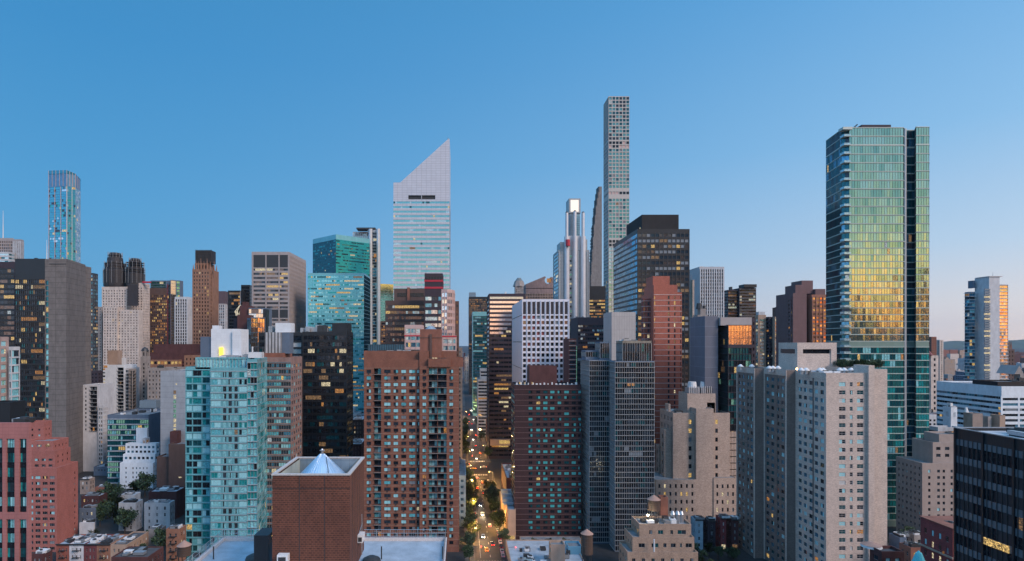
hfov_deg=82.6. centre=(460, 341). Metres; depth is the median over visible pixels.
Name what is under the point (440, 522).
window
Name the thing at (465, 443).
street tree
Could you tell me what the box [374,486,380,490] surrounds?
window
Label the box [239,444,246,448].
window
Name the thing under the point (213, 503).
window
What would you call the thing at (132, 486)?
street tree
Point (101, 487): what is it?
row house
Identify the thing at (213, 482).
window
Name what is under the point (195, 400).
window
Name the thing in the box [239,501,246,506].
window
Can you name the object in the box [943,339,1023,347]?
hills
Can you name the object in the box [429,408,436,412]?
window
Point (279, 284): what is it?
office block
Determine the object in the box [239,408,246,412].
window
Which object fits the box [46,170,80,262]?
glass tower
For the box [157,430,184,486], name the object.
blank brick block
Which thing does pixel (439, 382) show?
window
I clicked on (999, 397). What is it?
ribbon terrace building
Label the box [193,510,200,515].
window
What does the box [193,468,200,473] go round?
window
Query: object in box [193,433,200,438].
window
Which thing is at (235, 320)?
lit spire
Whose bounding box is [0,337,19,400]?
pale tower
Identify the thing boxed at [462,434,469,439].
street tree
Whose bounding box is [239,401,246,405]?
window
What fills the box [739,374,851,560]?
window
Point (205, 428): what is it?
window
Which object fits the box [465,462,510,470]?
avenue
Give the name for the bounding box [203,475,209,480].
window
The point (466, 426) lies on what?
street tree
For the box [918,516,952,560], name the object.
red brick house
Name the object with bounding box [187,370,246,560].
window
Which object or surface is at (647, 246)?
black office tower
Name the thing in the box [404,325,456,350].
striped annex
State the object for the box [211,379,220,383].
window
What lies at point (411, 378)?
window
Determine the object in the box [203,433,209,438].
window
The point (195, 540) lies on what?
window
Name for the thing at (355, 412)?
distant building
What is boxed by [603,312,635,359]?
pale box building
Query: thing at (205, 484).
window
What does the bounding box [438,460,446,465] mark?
window
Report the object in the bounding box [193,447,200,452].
window
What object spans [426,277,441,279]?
top window
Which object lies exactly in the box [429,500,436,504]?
window
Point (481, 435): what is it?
street tree
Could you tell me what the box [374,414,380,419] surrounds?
window
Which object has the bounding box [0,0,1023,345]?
sky
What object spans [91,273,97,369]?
office tower
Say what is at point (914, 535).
row house
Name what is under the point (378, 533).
window
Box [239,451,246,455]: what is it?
window
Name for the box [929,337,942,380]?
red brick block
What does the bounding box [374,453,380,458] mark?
window
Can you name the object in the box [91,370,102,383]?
dark block
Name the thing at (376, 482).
window
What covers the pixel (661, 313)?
red brick tower
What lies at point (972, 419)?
tan roof block
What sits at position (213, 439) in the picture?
window
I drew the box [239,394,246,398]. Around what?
window
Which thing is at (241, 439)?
window
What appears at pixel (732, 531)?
row house
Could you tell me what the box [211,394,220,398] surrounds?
window
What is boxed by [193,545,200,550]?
window
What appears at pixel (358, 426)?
office block
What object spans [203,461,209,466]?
window
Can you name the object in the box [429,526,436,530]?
window
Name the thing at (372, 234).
silver tower
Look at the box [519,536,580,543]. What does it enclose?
garden wall
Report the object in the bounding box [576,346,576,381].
stair window
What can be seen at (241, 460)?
window
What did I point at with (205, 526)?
window
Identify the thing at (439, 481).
window
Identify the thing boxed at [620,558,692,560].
window
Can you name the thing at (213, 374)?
window
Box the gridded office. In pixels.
[512,299,568,381]
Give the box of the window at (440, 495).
[438,493,446,497]
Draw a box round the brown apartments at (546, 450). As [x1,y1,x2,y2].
[511,365,580,539]
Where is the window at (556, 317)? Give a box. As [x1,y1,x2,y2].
[523,316,566,381]
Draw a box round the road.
[463,380,506,560]
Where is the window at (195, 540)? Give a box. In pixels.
[193,538,200,543]
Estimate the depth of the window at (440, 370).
291.56 m
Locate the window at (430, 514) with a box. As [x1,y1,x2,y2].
[429,513,436,516]
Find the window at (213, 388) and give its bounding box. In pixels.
[211,386,220,391]
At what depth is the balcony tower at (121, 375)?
521.40 m
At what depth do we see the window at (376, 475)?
293.56 m
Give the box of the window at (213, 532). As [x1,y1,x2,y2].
[211,530,220,534]
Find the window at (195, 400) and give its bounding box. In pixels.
[193,398,200,403]
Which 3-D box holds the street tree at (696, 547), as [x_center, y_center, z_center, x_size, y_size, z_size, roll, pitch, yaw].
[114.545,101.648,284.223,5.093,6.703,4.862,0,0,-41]
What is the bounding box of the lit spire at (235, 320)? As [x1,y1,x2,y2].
[234,298,240,328]
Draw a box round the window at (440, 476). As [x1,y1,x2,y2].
[438,474,446,478]
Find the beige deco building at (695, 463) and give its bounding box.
[654,381,735,522]
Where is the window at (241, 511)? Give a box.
[239,509,246,513]
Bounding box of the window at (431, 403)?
[429,401,436,406]
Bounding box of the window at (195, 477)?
[193,475,200,480]
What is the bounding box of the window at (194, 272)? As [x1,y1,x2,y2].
[194,272,199,342]
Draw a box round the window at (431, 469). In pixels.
[429,467,436,471]
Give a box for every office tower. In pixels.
[0,225,23,261]
[0,258,90,473]
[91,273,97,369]
[150,280,182,352]
[174,297,191,343]
[228,285,251,328]
[469,292,486,394]
[613,215,689,390]
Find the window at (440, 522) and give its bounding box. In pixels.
[438,520,446,524]
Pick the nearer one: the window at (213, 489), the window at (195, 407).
the window at (213, 489)
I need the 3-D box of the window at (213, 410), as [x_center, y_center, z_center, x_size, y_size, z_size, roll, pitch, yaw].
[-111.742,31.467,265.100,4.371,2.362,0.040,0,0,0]
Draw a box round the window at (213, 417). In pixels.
[211,415,220,419]
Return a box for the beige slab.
[690,279,693,317]
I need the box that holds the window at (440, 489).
[438,487,446,491]
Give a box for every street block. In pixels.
[459,347,461,456]
[459,457,465,525]
[500,463,510,521]
[501,489,515,539]
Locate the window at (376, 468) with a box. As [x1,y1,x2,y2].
[374,466,380,471]
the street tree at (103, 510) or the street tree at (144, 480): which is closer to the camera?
the street tree at (103, 510)
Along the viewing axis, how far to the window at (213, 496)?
265.08 m
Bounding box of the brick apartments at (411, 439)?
[364,326,462,551]
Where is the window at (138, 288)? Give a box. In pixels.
[100,288,141,368]
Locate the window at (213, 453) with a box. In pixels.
[211,451,220,455]
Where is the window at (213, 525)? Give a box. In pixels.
[211,523,220,527]
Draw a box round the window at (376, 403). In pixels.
[374,401,380,406]
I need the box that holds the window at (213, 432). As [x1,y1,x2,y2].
[211,430,220,434]
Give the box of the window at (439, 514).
[438,513,446,516]
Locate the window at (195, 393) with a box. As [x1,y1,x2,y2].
[193,391,200,396]
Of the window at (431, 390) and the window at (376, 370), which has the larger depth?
the window at (376, 370)
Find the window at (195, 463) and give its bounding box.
[193,461,200,466]
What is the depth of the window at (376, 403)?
293.56 m
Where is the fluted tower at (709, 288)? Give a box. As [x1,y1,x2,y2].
[690,266,723,317]
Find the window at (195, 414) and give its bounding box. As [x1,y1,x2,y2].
[193,412,200,417]
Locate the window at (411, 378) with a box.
[367,370,459,543]
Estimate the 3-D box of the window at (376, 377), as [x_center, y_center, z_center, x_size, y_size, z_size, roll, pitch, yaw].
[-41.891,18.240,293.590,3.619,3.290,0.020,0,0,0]
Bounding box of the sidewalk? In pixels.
[462,382,507,560]
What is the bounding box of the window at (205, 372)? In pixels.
[203,370,209,375]
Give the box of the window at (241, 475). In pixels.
[239,473,246,477]
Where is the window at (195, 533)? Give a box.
[193,531,200,536]
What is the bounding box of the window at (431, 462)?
[429,460,436,465]
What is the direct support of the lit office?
on the ground
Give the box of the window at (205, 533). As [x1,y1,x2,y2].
[203,531,209,536]
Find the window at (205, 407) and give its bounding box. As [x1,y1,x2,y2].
[203,405,209,410]
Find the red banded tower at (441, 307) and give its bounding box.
[424,273,458,356]
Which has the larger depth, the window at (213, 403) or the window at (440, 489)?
the window at (440, 489)
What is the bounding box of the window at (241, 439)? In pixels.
[239,437,246,441]
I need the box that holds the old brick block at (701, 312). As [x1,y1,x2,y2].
[693,303,707,316]
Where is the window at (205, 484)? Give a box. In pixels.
[203,482,209,487]
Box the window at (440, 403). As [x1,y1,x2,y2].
[438,401,446,406]
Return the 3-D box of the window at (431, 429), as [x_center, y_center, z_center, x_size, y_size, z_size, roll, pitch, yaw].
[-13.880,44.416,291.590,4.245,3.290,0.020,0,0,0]
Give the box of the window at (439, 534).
[438,533,446,536]
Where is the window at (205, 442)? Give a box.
[203,440,209,445]
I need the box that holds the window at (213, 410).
[211,408,220,412]
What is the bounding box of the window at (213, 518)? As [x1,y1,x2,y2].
[211,516,220,520]
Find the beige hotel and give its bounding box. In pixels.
[896,431,952,531]
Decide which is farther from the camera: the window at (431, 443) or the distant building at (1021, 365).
the distant building at (1021, 365)
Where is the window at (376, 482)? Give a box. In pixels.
[374,480,380,484]
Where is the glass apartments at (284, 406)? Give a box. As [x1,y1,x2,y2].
[264,332,301,527]
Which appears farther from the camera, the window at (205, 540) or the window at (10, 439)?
the window at (205, 540)
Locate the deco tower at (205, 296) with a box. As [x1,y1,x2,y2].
[192,249,218,343]
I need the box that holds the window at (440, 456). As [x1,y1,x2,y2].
[438,454,446,458]
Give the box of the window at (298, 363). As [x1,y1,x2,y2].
[298,363,298,454]
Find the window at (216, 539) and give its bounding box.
[211,537,220,542]
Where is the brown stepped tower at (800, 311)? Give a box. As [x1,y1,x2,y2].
[776,281,825,365]
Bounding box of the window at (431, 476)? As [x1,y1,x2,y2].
[429,474,436,478]
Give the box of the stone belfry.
[140,347,149,399]
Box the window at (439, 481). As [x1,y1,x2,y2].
[438,480,446,483]
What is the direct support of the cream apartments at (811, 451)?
on the ground
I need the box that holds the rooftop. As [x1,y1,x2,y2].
[184,528,446,560]
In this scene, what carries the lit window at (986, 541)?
in the black office at (988, 493)
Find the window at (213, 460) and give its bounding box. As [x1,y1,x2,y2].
[211,458,220,462]
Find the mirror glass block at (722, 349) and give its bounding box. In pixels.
[690,316,755,475]
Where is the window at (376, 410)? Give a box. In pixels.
[374,408,380,412]
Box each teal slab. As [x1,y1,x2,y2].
[308,273,369,412]
[313,234,369,276]
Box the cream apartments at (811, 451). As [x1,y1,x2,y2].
[736,343,886,560]
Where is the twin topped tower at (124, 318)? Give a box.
[98,252,150,369]
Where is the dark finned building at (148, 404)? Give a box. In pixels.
[135,400,159,408]
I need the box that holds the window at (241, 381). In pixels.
[239,379,246,383]
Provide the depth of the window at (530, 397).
308.10 m
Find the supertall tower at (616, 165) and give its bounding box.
[604,96,628,312]
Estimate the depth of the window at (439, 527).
291.56 m
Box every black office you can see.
[258,323,352,456]
[953,427,1023,560]
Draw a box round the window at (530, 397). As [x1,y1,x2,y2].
[529,391,580,533]
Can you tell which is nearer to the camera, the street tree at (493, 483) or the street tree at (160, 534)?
the street tree at (160, 534)
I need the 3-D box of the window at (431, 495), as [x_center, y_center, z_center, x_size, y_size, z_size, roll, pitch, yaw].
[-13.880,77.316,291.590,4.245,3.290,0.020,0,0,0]
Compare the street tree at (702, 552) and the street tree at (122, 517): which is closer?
the street tree at (702, 552)
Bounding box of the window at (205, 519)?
[203,517,209,522]
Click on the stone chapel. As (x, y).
(1016, 371)
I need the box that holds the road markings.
[470,433,490,556]
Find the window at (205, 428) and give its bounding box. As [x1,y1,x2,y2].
[203,426,209,431]
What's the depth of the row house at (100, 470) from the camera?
455.00 m
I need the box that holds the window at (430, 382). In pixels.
[429,381,436,386]
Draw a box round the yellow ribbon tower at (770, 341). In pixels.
[766,307,775,366]
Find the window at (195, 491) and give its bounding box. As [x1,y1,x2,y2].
[193,489,200,494]
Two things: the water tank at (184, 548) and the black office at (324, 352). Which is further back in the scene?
the black office at (324, 352)
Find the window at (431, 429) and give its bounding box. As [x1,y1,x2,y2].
[429,427,436,432]
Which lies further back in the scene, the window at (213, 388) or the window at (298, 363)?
the window at (298, 363)
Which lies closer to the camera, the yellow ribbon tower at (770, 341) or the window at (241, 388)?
the window at (241, 388)
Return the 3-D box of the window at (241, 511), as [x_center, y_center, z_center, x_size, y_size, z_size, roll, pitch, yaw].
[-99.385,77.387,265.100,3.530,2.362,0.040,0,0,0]
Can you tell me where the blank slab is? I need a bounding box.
[160,369,184,454]
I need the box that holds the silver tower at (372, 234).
[353,227,379,343]
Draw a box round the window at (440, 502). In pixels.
[438,500,446,504]
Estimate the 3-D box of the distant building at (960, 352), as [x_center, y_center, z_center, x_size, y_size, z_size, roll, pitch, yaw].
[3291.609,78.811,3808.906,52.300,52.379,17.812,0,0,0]
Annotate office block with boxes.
[252,252,305,331]
[353,414,363,437]
[353,438,363,456]
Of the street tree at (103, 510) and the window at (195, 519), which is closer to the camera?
the window at (195, 519)
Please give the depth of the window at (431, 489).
291.56 m
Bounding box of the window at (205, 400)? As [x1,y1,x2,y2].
[203,398,209,403]
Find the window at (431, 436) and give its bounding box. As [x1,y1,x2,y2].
[429,434,436,438]
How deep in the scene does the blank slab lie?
400.00 m
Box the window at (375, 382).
[374,381,380,386]
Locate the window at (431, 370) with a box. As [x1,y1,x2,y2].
[429,368,436,373]
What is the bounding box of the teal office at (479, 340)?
[472,312,486,415]
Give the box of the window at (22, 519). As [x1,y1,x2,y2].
[22,519,25,556]
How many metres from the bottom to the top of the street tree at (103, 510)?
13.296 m
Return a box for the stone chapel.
[996,365,1023,379]
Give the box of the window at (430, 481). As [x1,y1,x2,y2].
[429,480,436,483]
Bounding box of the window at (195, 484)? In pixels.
[193,482,200,487]
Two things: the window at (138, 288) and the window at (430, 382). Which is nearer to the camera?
the window at (430, 382)
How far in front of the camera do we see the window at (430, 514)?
291.56 m
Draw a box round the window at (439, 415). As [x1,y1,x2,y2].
[438,414,446,419]
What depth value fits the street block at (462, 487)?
330.00 m
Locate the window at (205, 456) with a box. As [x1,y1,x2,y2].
[203,454,209,459]
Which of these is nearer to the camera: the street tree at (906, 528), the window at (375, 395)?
the window at (375, 395)
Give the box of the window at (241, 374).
[239,372,246,376]
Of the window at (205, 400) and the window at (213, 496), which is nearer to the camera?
the window at (213, 496)
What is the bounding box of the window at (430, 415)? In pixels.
[429,414,436,419]
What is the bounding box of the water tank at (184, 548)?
[176,540,191,560]
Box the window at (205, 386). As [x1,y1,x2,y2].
[203,384,209,389]
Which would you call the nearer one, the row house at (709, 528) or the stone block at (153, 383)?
the row house at (709, 528)
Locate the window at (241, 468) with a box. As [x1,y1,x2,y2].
[239,466,246,470]
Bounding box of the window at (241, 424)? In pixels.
[239,422,246,427]
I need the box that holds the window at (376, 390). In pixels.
[374,388,380,393]
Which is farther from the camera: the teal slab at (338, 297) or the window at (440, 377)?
the teal slab at (338, 297)
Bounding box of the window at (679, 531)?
[678,530,685,533]
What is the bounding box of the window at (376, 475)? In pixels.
[374,473,380,477]
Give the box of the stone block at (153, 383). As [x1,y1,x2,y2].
[147,365,184,399]
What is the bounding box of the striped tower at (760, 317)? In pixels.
[755,312,765,366]
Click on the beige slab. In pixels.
(691, 297)
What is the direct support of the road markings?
on the road
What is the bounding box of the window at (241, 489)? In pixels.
[239,487,246,491]
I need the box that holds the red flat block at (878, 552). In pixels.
[860,541,903,560]
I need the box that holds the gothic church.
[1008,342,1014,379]
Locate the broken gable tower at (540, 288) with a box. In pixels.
[524,276,552,298]
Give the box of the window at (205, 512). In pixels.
[203,510,209,515]
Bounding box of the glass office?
[107,408,159,482]
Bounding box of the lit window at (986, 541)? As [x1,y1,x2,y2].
[983,537,1008,553]
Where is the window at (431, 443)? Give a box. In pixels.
[429,441,436,445]
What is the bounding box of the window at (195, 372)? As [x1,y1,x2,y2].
[193,370,200,375]
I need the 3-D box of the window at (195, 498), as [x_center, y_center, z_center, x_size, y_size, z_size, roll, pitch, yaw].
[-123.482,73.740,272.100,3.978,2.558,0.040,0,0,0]
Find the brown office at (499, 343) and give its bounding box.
[487,292,525,458]
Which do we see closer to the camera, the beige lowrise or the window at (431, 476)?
the beige lowrise
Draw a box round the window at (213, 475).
[211,473,220,477]
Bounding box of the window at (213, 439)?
[211,437,220,441]
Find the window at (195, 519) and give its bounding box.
[193,517,200,522]
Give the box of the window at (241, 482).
[239,480,246,484]
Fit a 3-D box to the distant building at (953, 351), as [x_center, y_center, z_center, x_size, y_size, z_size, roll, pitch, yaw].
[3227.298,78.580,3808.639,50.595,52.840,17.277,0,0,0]
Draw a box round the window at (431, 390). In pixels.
[429,388,436,393]
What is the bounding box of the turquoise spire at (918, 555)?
[912,550,924,560]
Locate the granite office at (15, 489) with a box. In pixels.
[0,416,35,560]
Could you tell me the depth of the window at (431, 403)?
291.56 m
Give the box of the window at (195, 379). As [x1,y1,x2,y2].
[193,377,200,382]
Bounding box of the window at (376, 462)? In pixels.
[374,460,380,464]
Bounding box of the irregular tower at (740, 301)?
[724,284,756,317]
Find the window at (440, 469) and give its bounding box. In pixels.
[438,467,446,471]
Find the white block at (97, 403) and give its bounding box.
[83,383,112,470]
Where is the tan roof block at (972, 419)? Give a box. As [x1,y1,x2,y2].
[963,407,1004,426]
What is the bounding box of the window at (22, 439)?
[21,439,25,505]
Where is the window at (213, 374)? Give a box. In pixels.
[211,372,220,376]
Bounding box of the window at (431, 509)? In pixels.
[429,507,436,511]
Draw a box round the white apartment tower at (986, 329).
[963,276,1008,380]
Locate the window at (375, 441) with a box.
[374,440,380,445]
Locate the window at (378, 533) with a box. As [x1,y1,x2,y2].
[374,532,380,536]
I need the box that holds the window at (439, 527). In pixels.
[438,526,446,530]
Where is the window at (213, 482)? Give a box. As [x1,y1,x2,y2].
[211,480,220,484]
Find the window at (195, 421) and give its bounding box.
[193,419,200,424]
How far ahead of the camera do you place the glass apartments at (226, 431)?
265.64 m
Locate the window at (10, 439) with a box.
[8,439,13,505]
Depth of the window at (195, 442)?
272.10 m
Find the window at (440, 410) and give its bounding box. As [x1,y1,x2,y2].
[438,408,446,412]
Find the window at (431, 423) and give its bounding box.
[429,421,436,425]
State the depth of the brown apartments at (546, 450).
308.00 m
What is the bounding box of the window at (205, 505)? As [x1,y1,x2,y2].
[203,503,209,508]
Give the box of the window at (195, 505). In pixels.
[193,503,200,508]
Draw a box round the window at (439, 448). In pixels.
[438,447,446,452]
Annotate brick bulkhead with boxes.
[271,457,364,560]
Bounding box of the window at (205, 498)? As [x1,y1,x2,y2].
[203,496,209,501]
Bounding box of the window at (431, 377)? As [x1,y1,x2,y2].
[429,375,436,380]
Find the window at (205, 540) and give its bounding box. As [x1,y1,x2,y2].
[203,538,209,543]
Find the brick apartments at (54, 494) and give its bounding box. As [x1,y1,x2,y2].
[32,420,77,551]
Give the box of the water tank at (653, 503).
[647,495,660,521]
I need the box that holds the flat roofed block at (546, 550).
[506,540,583,560]
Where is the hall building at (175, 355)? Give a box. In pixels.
[150,344,199,367]
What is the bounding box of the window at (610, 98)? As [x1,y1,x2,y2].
[607,97,628,311]
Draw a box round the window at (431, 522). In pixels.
[429,520,436,524]
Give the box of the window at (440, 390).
[438,388,446,393]
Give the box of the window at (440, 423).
[438,421,446,425]
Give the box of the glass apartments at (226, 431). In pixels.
[185,325,266,560]
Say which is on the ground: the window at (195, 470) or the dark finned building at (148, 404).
the dark finned building at (148, 404)
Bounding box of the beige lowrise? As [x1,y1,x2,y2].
[619,495,697,560]
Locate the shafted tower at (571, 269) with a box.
[553,198,588,338]
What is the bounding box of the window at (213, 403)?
[211,401,220,405]
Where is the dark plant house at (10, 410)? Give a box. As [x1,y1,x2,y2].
[0,400,24,421]
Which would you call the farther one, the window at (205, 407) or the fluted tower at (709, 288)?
the fluted tower at (709, 288)
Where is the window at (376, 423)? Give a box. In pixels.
[374,421,380,425]
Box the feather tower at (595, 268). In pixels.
[589,187,601,285]
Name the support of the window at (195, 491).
in the glass apartments at (226, 431)
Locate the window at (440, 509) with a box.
[438,507,446,511]
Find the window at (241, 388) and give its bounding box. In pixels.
[239,386,246,391]
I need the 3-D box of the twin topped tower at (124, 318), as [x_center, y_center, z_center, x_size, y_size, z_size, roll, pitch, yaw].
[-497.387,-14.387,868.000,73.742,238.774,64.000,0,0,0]
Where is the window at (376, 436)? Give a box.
[374,434,380,438]
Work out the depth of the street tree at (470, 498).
354.22 m
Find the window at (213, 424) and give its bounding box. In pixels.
[211,422,220,427]
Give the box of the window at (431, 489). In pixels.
[429,487,436,491]
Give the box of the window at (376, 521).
[374,519,380,523]
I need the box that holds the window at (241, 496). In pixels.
[239,494,246,498]
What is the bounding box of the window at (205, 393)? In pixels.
[203,391,209,396]
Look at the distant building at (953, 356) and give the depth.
2800.00 m
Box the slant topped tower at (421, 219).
[393,139,450,299]
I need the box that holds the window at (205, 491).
[203,489,209,494]
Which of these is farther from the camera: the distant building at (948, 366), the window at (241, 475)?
the distant building at (948, 366)
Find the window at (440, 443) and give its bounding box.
[438,441,446,445]
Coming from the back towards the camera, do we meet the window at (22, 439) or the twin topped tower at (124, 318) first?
the twin topped tower at (124, 318)
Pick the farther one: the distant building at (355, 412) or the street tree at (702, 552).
the distant building at (355, 412)
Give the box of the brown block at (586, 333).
[570,316,602,349]
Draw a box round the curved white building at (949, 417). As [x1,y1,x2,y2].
[929,402,956,431]
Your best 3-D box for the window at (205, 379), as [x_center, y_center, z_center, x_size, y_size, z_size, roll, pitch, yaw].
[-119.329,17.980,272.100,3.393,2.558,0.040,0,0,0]
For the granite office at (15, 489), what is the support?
on the ground
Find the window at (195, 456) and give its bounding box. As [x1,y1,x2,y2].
[193,454,200,459]
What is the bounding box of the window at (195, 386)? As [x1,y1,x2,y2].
[193,384,200,389]
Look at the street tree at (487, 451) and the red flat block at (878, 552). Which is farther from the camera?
the street tree at (487, 451)
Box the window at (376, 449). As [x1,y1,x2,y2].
[374,447,380,451]
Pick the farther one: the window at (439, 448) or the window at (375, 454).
the window at (375, 454)
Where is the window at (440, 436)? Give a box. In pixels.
[438,434,446,438]
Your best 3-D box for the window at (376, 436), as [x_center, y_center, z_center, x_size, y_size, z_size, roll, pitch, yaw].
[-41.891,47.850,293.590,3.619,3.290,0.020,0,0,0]
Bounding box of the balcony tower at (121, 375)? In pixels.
[103,350,139,412]
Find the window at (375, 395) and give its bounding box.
[374,394,380,399]
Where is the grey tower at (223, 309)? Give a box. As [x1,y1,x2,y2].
[219,291,227,328]
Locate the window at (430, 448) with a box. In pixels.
[429,447,436,452]
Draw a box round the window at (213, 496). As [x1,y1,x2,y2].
[211,494,220,498]
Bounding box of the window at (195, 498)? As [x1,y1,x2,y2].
[193,496,200,501]
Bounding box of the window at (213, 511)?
[211,509,220,513]
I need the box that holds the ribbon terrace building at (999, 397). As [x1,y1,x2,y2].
[937,377,1023,426]
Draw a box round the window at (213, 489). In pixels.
[211,487,220,491]
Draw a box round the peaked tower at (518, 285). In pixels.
[513,278,524,293]
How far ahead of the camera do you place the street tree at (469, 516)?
323.79 m
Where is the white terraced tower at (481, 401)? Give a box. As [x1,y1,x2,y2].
[477,368,486,436]
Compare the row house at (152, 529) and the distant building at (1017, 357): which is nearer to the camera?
the row house at (152, 529)
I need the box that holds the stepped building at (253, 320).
[237,302,271,351]
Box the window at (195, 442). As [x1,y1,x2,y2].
[193,440,200,445]
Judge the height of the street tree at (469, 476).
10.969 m
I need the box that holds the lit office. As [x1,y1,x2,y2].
[589,286,605,316]
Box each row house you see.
[32,548,51,560]
[55,534,85,560]
[69,533,100,560]
[79,476,94,493]
[79,504,97,528]
[79,519,94,533]
[81,492,106,513]
[83,533,113,560]
[94,463,106,475]
[95,484,104,491]
[96,534,127,560]
[111,531,148,556]
[111,546,163,560]
[119,498,142,530]
[121,491,139,499]
[144,499,174,530]
[149,486,184,518]
[149,524,165,545]
[166,524,185,560]
[691,515,704,549]
[703,516,715,549]
[716,513,729,547]
[726,515,739,547]
[889,532,908,548]
[899,541,920,560]
[904,529,920,542]
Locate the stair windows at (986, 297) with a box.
[984,289,989,379]
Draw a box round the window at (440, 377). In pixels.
[438,375,446,380]
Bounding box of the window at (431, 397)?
[429,395,436,399]
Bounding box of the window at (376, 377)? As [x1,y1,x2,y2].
[374,375,380,380]
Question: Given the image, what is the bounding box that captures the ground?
[32,346,1023,560]
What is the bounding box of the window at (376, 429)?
[374,427,380,432]
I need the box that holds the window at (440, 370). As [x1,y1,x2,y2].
[438,368,446,373]
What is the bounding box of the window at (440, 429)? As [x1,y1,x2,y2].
[438,427,446,432]
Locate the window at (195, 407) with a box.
[193,405,200,410]
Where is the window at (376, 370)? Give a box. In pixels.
[374,368,380,373]
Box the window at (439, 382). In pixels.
[438,381,446,386]
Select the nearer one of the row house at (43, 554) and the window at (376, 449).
the row house at (43, 554)
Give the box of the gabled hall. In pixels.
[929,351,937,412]
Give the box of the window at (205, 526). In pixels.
[203,524,209,529]
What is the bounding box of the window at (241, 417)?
[239,415,246,419]
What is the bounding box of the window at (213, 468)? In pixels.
[211,466,220,470]
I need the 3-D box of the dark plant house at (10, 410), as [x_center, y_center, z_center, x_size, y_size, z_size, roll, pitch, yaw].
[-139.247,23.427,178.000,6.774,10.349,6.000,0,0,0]
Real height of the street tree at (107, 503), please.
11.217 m
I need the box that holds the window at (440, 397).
[438,395,446,399]
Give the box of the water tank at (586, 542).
[581,529,592,560]
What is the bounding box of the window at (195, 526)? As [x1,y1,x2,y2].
[193,524,200,529]
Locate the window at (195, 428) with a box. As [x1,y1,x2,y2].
[193,426,200,431]
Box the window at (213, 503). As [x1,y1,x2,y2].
[211,501,220,506]
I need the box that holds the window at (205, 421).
[203,419,209,424]
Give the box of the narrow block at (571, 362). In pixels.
[563,339,586,383]
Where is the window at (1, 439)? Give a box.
[0,439,1,505]
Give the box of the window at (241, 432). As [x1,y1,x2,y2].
[239,430,246,434]
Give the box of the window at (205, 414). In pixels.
[203,412,209,417]
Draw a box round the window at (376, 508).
[374,506,380,510]
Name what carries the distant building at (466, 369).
on the ground
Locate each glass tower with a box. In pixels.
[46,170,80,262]
[580,338,654,551]
[826,124,929,525]
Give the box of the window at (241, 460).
[239,458,246,462]
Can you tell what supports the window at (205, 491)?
in the glass apartments at (226, 431)
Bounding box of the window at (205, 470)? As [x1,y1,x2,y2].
[203,468,209,473]
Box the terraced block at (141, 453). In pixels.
[120,427,159,488]
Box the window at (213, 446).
[211,444,220,448]
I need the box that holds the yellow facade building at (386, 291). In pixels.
[380,284,392,343]
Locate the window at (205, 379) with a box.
[203,377,209,382]
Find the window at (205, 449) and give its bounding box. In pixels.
[203,447,209,452]
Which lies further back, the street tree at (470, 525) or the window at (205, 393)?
the street tree at (470, 525)
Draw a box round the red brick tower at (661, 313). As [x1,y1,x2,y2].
[641,272,681,471]
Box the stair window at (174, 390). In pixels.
[174,390,175,429]
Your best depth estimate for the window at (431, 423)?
291.56 m
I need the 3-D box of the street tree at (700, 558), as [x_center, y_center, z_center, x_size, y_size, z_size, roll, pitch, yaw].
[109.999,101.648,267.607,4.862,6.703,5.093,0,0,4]
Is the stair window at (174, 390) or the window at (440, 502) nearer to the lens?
the window at (440, 502)
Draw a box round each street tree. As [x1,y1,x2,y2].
[96,503,111,526]
[98,499,114,518]
[101,481,125,501]
[105,506,118,523]
[111,496,124,507]
[114,507,138,533]
[126,482,139,491]
[134,471,156,496]
[151,527,165,545]
[460,531,475,546]
[462,417,468,424]
[462,423,469,429]
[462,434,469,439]
[462,439,469,446]
[462,446,470,457]
[462,544,473,560]
[463,511,477,522]
[464,519,481,532]
[466,470,475,479]
[466,478,477,485]
[466,481,478,496]
[466,494,478,507]
[466,505,473,514]
[478,432,484,441]
[482,484,499,503]
[483,446,492,458]
[483,479,493,488]
[485,481,496,491]
[487,496,499,510]
[489,509,505,530]
[497,528,510,544]
[694,543,700,551]
[698,555,704,560]
[699,549,708,556]
[704,541,716,557]
[714,546,723,555]
[728,547,740,558]
[834,358,842,366]
[838,359,849,367]
[846,360,853,366]
[852,358,862,365]
[863,360,871,364]
[875,359,884,367]
[899,526,915,531]
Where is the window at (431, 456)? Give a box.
[429,454,436,458]
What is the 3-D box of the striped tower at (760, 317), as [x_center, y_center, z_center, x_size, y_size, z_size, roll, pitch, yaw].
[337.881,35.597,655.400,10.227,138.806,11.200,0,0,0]
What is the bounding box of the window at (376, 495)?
[374,493,380,497]
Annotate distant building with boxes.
[353,407,361,416]
[463,352,464,370]
[465,356,468,382]
[929,414,936,424]
[943,350,948,355]
[943,358,954,374]
[943,374,952,380]
[947,354,958,362]
[949,350,957,353]
[954,375,964,380]
[956,371,964,374]
[958,350,964,354]
[958,357,964,370]
[1015,354,1020,362]
[1016,363,1023,368]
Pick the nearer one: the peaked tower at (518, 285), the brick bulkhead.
the brick bulkhead
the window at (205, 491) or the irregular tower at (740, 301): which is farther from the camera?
the irregular tower at (740, 301)
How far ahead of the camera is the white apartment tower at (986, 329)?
624.36 m
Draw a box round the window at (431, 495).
[429,493,436,497]

